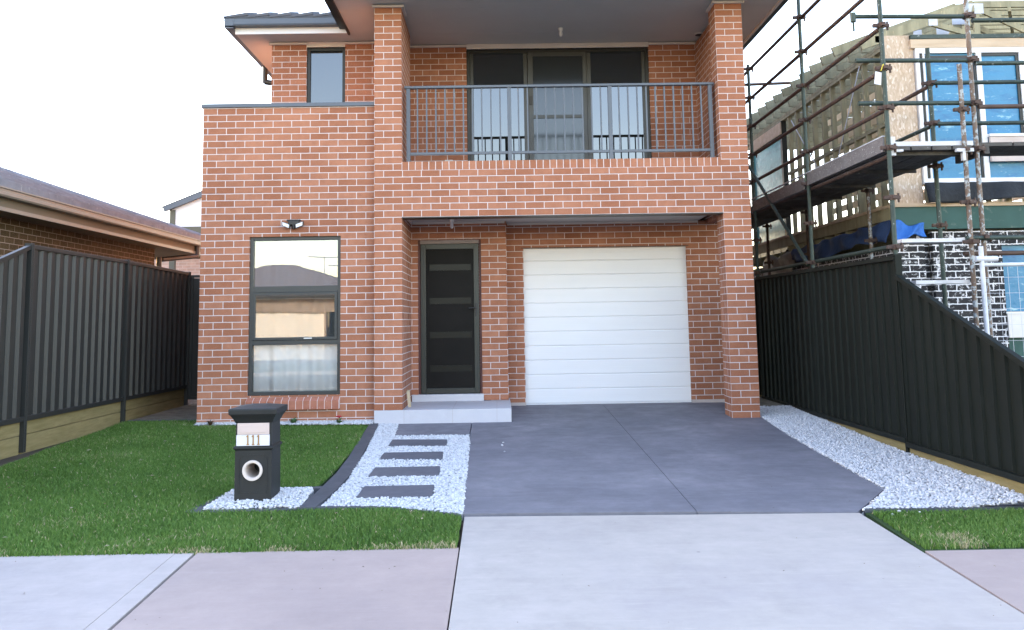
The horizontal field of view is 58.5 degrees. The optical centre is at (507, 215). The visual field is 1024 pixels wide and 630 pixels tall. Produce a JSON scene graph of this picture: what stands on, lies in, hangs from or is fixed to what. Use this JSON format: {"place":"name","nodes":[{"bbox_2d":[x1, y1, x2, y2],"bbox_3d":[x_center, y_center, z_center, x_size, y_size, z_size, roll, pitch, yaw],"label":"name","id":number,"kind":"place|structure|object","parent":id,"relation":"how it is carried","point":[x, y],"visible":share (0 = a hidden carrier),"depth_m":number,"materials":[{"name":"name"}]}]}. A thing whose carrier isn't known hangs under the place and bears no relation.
{"place":"outdoors","nodes":[
{"label":"outdoors","id":0,"kind":"place"},
{"bbox_2d":[0,553,173,629],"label":"footpath","id":1,"kind":"structure","parent":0,"point":[74,592],"depth_m":5.27,"materials":[{"name":"concrete"}]},
{"bbox_2d":[84,553,193,629],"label":"footpath","id":2,"kind":"structure","parent":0,"point":[115,614],"depth_m":5.12,"materials":[{"name":"concrete"}]},
{"bbox_2d":[126,402,196,421],"bbox_3d":[-4.472,3.428,18.523,1.080,0.069,13.380,-1,-7,-1],"label":"side passage","id":3,"kind":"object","parent":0,"point":[188,411],"visible":0.07,"depth_m":12.69},
{"bbox_2d":[154,191,201,274],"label":"house","id":4,"kind":"structure","parent":0,"point":[185,212],"depth_m":25.61,"materials":[{"name":"brick"}]},
{"bbox_2d":[0,419,462,556],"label":"lawn grass","id":5,"kind":"structure","parent":0,"point":[309,452],"depth_m":7.22,"materials":[{"name":"green plant"}]},
{"bbox_2d":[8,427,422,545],"bbox_3d":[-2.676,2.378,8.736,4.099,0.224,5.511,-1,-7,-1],"label":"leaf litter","id":6,"kind":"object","parent":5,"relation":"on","point":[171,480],"visible":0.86,"depth_m":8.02,"materials":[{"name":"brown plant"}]},
{"bbox_2d":[185,486,321,513],"bbox_3d":[-2.002,2.316,7.350,0.920,0.114,0.840,-1,-7,-1],"label":"mailbox edging","id":7,"kind":"object","parent":5,"relation":"on","point":[315,488],"visible":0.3,"depth_m":7.00,"materials":[{"name":"grey concrete"}]},
{"bbox_2d":[194,420,373,425],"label":"wall pebbles","id":8,"kind":"object","parent":5,"relation":"on","point":[357,422],"depth_m":11.26,"materials":[{"name":"white gravel"}]},
{"bbox_2d":[336,415,341,422],"bbox_3d":[-2.061,2.510,11.238,0.120,0.114,0.156,-6,-8,36],"label":"garden plant","id":9,"kind":"object","parent":8,"relation":"on","point":[339,420],"visible":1,"depth_m":11.22,"materials":[{"name":"green plant"}]},
{"bbox_2d":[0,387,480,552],"bbox_3d":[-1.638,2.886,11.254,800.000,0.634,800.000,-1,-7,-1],"label":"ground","id":10,"kind":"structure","parent":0,"point":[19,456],"depth_m":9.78,"materials":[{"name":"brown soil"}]},
{"bbox_2d":[0,389,183,459],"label":"sleeper wall","id":11,"kind":"structure","parent":10,"relation":"on","point":[44,432],"depth_m":10.56,"materials":[{"name":"brown wood"}]},
{"bbox_2d":[0,243,190,452],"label":"steel fence","id":12,"kind":"object","parent":11,"relation":"on","point":[80,331],"visible":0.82,"depth_m":10.73,"materials":[{"name":"black metal"}]},
{"bbox_2d":[188,275,199,399],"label":"side gate","id":13,"kind":"structure","parent":12,"relation":"attached to","point":[194,336],"depth_m":14.31,"materials":[{"name":"grey metal"}]},
{"bbox_2d":[0,166,200,266],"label":"brown brick house","id":14,"kind":"structure","parent":10,"relation":"on","point":[36,211],"depth_m":14.44,"materials":[{"name":"tile"}]},
{"bbox_2d":[128,419,196,421],"bbox_3d":[-4.391,2.685,11.825,1.066,0.088,0.130,-2,-7,5],"label":"side edging","id":15,"kind":"object","parent":10,"relation":"on","point":[166,420],"visible":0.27,"depth_m":11.84,"materials":[{"name":"grey concrete"}]},
{"bbox_2d":[203,486,313,510],"bbox_3d":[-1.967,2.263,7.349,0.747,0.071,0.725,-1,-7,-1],"label":"mailbox pebbles","id":16,"kind":"object","parent":10,"relation":"on","point":[291,497],"visible":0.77,"depth_m":7.15,"materials":[{"name":"white gravel"}]},
{"bbox_2d":[228,403,287,506],"bbox_3d":[-2.003,1.911,7.351,0.384,0.786,0.384,-1,-7,-1],"label":"mailbox","id":17,"kind":"object","parent":16,"relation":"on","point":[256,447],"visible":0.99,"depth_m":7.21,"materials":[{"name":"grey paint"}]},
{"bbox_2d":[299,423,377,510],"bbox_3d":[-1.537,2.443,9.192,0.213,0.254,4.362,-1,-7,-1],"label":"path edging","id":18,"kind":"object","parent":10,"relation":"on","point":[328,489],"visible":0.7,"depth_m":8.22,"materials":[{"name":"grey concrete"}]},
{"bbox_2d":[316,506,461,517],"bbox_3d":[-0.887,2.273,6.952,1.196,0.096,0.170,-3,-7,15],"label":"front edging","id":19,"kind":"object","parent":10,"relation":"on","point":[332,507],"visible":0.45,"depth_m":7.01,"materials":[{"name":"grey concrete"}]},
{"bbox_2d":[395,423,471,436],"bbox_3d":[-0.885,2.578,10.823,0.905,0.137,0.920,-1,-7,-1],"label":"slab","id":20,"kind":"object","parent":10,"relation":"on","point":[427,429],"visible":0.64,"depth_m":10.82,"materials":[{"name":"grey concrete"}]},
{"bbox_2d":[196,0,787,425],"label":"brick house","id":21,"kind":"structure","parent":10,"relation":"on","point":[586,190],"depth_m":12.51,"materials":[{"name":"brick"}]},
{"bbox_2d":[282,219,303,228],"bbox_3d":[-2.713,0.108,11.600,0.268,0.124,0.132,-1,-7,-1],"label":"floodlight","id":22,"kind":"object","parent":21,"relation":"attached to","point":[297,223],"visible":1,"depth_m":11.56,"materials":[{"name":"black plastic"}]},
{"bbox_2d":[248,236,340,395],"bbox_3d":[-2.686,1.261,11.600,1.156,1.991,0.135,-1,-7,-1],"label":"window","id":23,"kind":"structure","parent":21,"relation":"in","point":[334,290],"depth_m":11.57,"materials":[{"name":"grey metal"}]},
{"bbox_2d":[253,240,337,391],"bbox_3d":[-2.652,1.290,11.706,1.482,2.300,0.075,-1,-7,-1],"label":"window glass","id":24,"kind":"object","parent":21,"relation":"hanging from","point":[312,367],"visible":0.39,"depth_m":11.71,"materials":[{"name":"clear glass"}]},
{"bbox_2d":[307,48,344,102],"bbox_3d":[-2.651,-1.876,13.436,0.561,1.188,0.100,-1,-7,-1],"label":"window","id":25,"kind":"structure","parent":21,"relation":"in","point":[325,66],"depth_m":13.44,"materials":[{"name":"grey glass"}]},
{"bbox_2d":[407,390,410,406],"bbox_3d":[-1.259,2.344,11.713,0.050,0.222,0.104,-1,-7,-1],"label":"timber offcut","id":26,"kind":"object","parent":21,"relation":"on","point":[408,398],"visible":1,"depth_m":11.69,"materials":[{"name":"beige wood"}]},
{"bbox_2d":[418,239,482,393],"bbox_3d":[-0.791,1.395,12.708,0.878,2.127,0.190,-1,-7,-1],"label":"front door","id":27,"kind":"structure","parent":21,"relation":"in","point":[449,271],"depth_m":12.68,"materials":[{"name":"black metal"}]},
{"bbox_2d":[449,219,453,227],"bbox_3d":[-0.753,0.108,12.440,0.066,0.125,0.066,-1,-7,-1],"label":"ceiling light","id":28,"kind":"object","parent":21,"relation":"attached to","point":[451,223],"visible":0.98,"depth_m":12.42,"materials":[{"name":"white plastic"}]},
{"bbox_2d":[466,48,651,160],"bbox_3d":[0.769,-1.468,13.641,2.723,2.073,0.145,-1,-7,-1],"label":"sliding door","id":29,"kind":"structure","parent":21,"relation":"in","point":[610,65],"depth_m":13.65,"materials":[{"name":"glass"}]},
{"bbox_2d":[558,27,562,36],"bbox_3d":[0.761,-2.604,12.969,0.066,0.125,0.066,-1,-7,-1],"label":"ceiling light","id":30,"kind":"object","parent":21,"relation":"attached to","point":[560,29],"visible":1,"depth_m":12.95,"materials":[{"name":"white plastic"}]},
{"bbox_2d":[523,246,690,404],"bbox_3d":[1.416,1.546,13.026,2.417,2.232,0.045,-1,-7,-1],"label":"garage door","id":31,"kind":"structure","parent":21,"relation":"in","point":[607,325],"depth_m":13.01,"materials":[{"name":"white metal"}]},
{"bbox_2d":[744,0,1023,336],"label":"scaffolding","id":32,"kind":"object","parent":10,"relation":"on","point":[870,164],"visible":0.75,"depth_m":10.41,"materials":[{"name":"green painted steel"},{"name":"rusty brown steel"},{"name":"timber plank"}]},
{"bbox_2d":[874,64,883,84],"bbox_3d":[3.948,-1.500,9.685,0.125,0.236,0.023,0,-7,-11],"label":"scaffold tag","id":33,"kind":"object","parent":32,"relation":"attached to","point":[877,80],"visible":1,"depth_m":9.68,"materials":[{"name":"white plastic"}]},
{"bbox_2d":[746,0,1023,357],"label":"unfinished house","id":34,"kind":"structure","parent":10,"relation":"on","point":[1002,178],"depth_m":12.28,"materials":[{"name":"grey brick"}]},
{"bbox_2d":[754,121,791,257],"bbox_3d":[5.058,-0.433,17.566,0.090,2.380,2.050,-1,-7,-1],"label":"window","id":35,"kind":"structure","parent":34,"relation":"in","point":[776,154],"depth_m":17.27,"materials":[{"name":"grey glass"}]},
{"bbox_2d":[761,251,794,275],"bbox_3d":[5.004,0.964,16.925,0.066,0.500,1.902,-1,-7,-1],"label":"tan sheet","id":36,"kind":"object","parent":34,"relation":"hanging from","point":[784,259],"visible":0.55,"depth_m":16.71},
{"bbox_2d":[791,220,890,261],"bbox_3d":[5.014,0.465,14.034,0.115,0.381,4.003,-1,-7,-1],"label":"blue tarpaulin","id":37,"kind":"object","parent":34,"relation":"attached to","point":[824,248],"visible":0.79,"depth_m":13.53,"materials":[{"name":"blue plastic"}]},
{"bbox_2d":[896,220,925,239],"bbox_3d":[5.245,0.187,11.912,0.426,0.281,0.142,-1,-7,-1],"label":"tarpaulin corner","id":38,"kind":"object","parent":34,"relation":"attached to","point":[904,231],"visible":0.9,"depth_m":11.92,"materials":[{"name":"blue plastic"}]},
{"bbox_2d":[913,47,1023,184],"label":"window","id":39,"kind":"structure","parent":34,"relation":"in","point":[988,93],"depth_m":12.22,"materials":[{"name":"blue glass"}]},
{"bbox_2d":[1001,245,1023,310],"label":"window","id":40,"kind":"structure","parent":34,"relation":"in","point":[1011,272],"depth_m":12.03,"materials":[{"name":"blue glass"}]},
{"bbox_2d":[759,395,1023,502],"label":"sleeper wall","id":41,"kind":"structure","parent":10,"relation":"on","point":[1017,487],"depth_m":7.97,"materials":[{"name":"brown wood"}]},
{"bbox_2d":[754,280,760,394],"bbox_3d":[3.753,2.492,19.515,0.024,1.740,11.580,-1,-7,-1],"label":"steel fence","id":42,"kind":"object","parent":41,"relation":"on","point":[757,333],"depth_m":13.91,"materials":[{"name":"black metal"}]},
{"bbox_2d":[756,254,1023,483],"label":"steel fence","id":43,"kind":"object","parent":41,"relation":"on","point":[882,346],"visible":0.9,"depth_m":9.18,"materials":[{"name":"black metal"}]},
{"bbox_2d":[760,405,1023,514],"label":"side pebbles","id":44,"kind":"object","parent":10,"relation":"on","point":[858,454],"visible":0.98,"depth_m":8.02,"materials":[{"name":"white gravel"}]},
{"bbox_2d":[862,505,1023,516],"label":"edging","id":45,"kind":"object","parent":10,"relation":"on","point":[941,508],"visible":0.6,"depth_m":6.71,"materials":[{"name":"grey concrete"}]},
{"bbox_2d":[974,246,1023,356],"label":"temporary fence","id":46,"kind":"object","parent":10,"relation":"on","point":[981,258],"visible":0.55,"depth_m":9.30,"materials":[{"name":"white metal"}]},
{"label":"pebble bed","id":47,"kind":"structure","parent":10,"relation":"on","visible":0},
{"bbox_2d":[356,485,433,498],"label":"stepping slab","id":48,"kind":"structure","parent":47,"relation":"on","point":[397,491],"depth_m":7.52,"materials":[{"name":"grey concrete"}]},
{"bbox_2d":[321,423,470,514],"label":"path pebbles","id":49,"kind":"object","parent":47,"relation":"on","point":[453,470],"visible":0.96,"depth_m":8.11,"materials":[{"name":"white gravel"}]},
{"bbox_2d":[369,466,439,476],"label":"stepping slab","id":50,"kind":"structure","parent":47,"relation":"on","point":[406,471],"depth_m":8.33,"materials":[{"name":"grey concrete"}]},
{"bbox_2d":[380,451,442,460],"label":"stepping slab","id":51,"kind":"structure","parent":47,"relation":"on","point":[413,455],"depth_m":9.10,"materials":[{"name":"grey concrete"}]},
{"bbox_2d":[388,439,446,446],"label":"stepping slab","id":52,"kind":"structure","parent":47,"relation":"on","point":[418,442],"depth_m":9.85,"materials":[{"name":"grey concrete"}]},
{"bbox_2d":[112,548,458,629],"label":"footpath","id":53,"kind":"structure","parent":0,"point":[413,589],"depth_m":5.09,"materials":[{"name":"grey concrete"}]},
{"bbox_2d":[0,0,1021,268],"label":"sky","id":54,"kind":"structure","parent":0,"point":[102,100],"materials":[{"name":"white"}]},
{"bbox_2d":[463,404,696,521],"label":"driveway","id":55,"kind":"structure","parent":0,"point":[578,459],"depth_m":8.33,"materials":[{"name":"grey concrete"}]},
{"bbox_2d":[449,513,1023,629],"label":"driveway crossover","id":56,"kind":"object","parent":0,"point":[688,572],"visible":1,"depth_m":5.23,"materials":[{"name":"grey concrete"}]},
{"bbox_2d":[603,402,882,513],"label":"driveway","id":57,"kind":"structure","parent":0,"point":[709,457],"depth_m":8.47,"materials":[{"name":"grey concrete"}]},
{"bbox_2d":[759,397,784,405],"bbox_3d":[3.435,3.320,18.752,0.700,0.058,13.100,-1,-7,-1],"label":"side passage","id":58,"kind":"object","parent":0,"point":[763,402],"visible":0.07,"depth_m":12.77},
{"bbox_2d":[866,506,1023,552],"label":"lawn grass","id":59,"kind":"structure","parent":0,"point":[919,528],"depth_m":6.19,"materials":[{"name":"green plant"}]},
{"bbox_2d":[925,549,1023,613],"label":"footpath","id":60,"kind":"structure","parent":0,"point":[1002,579],"depth_m":5.32,"materials":[{"name":"grey concrete"}]}
]}

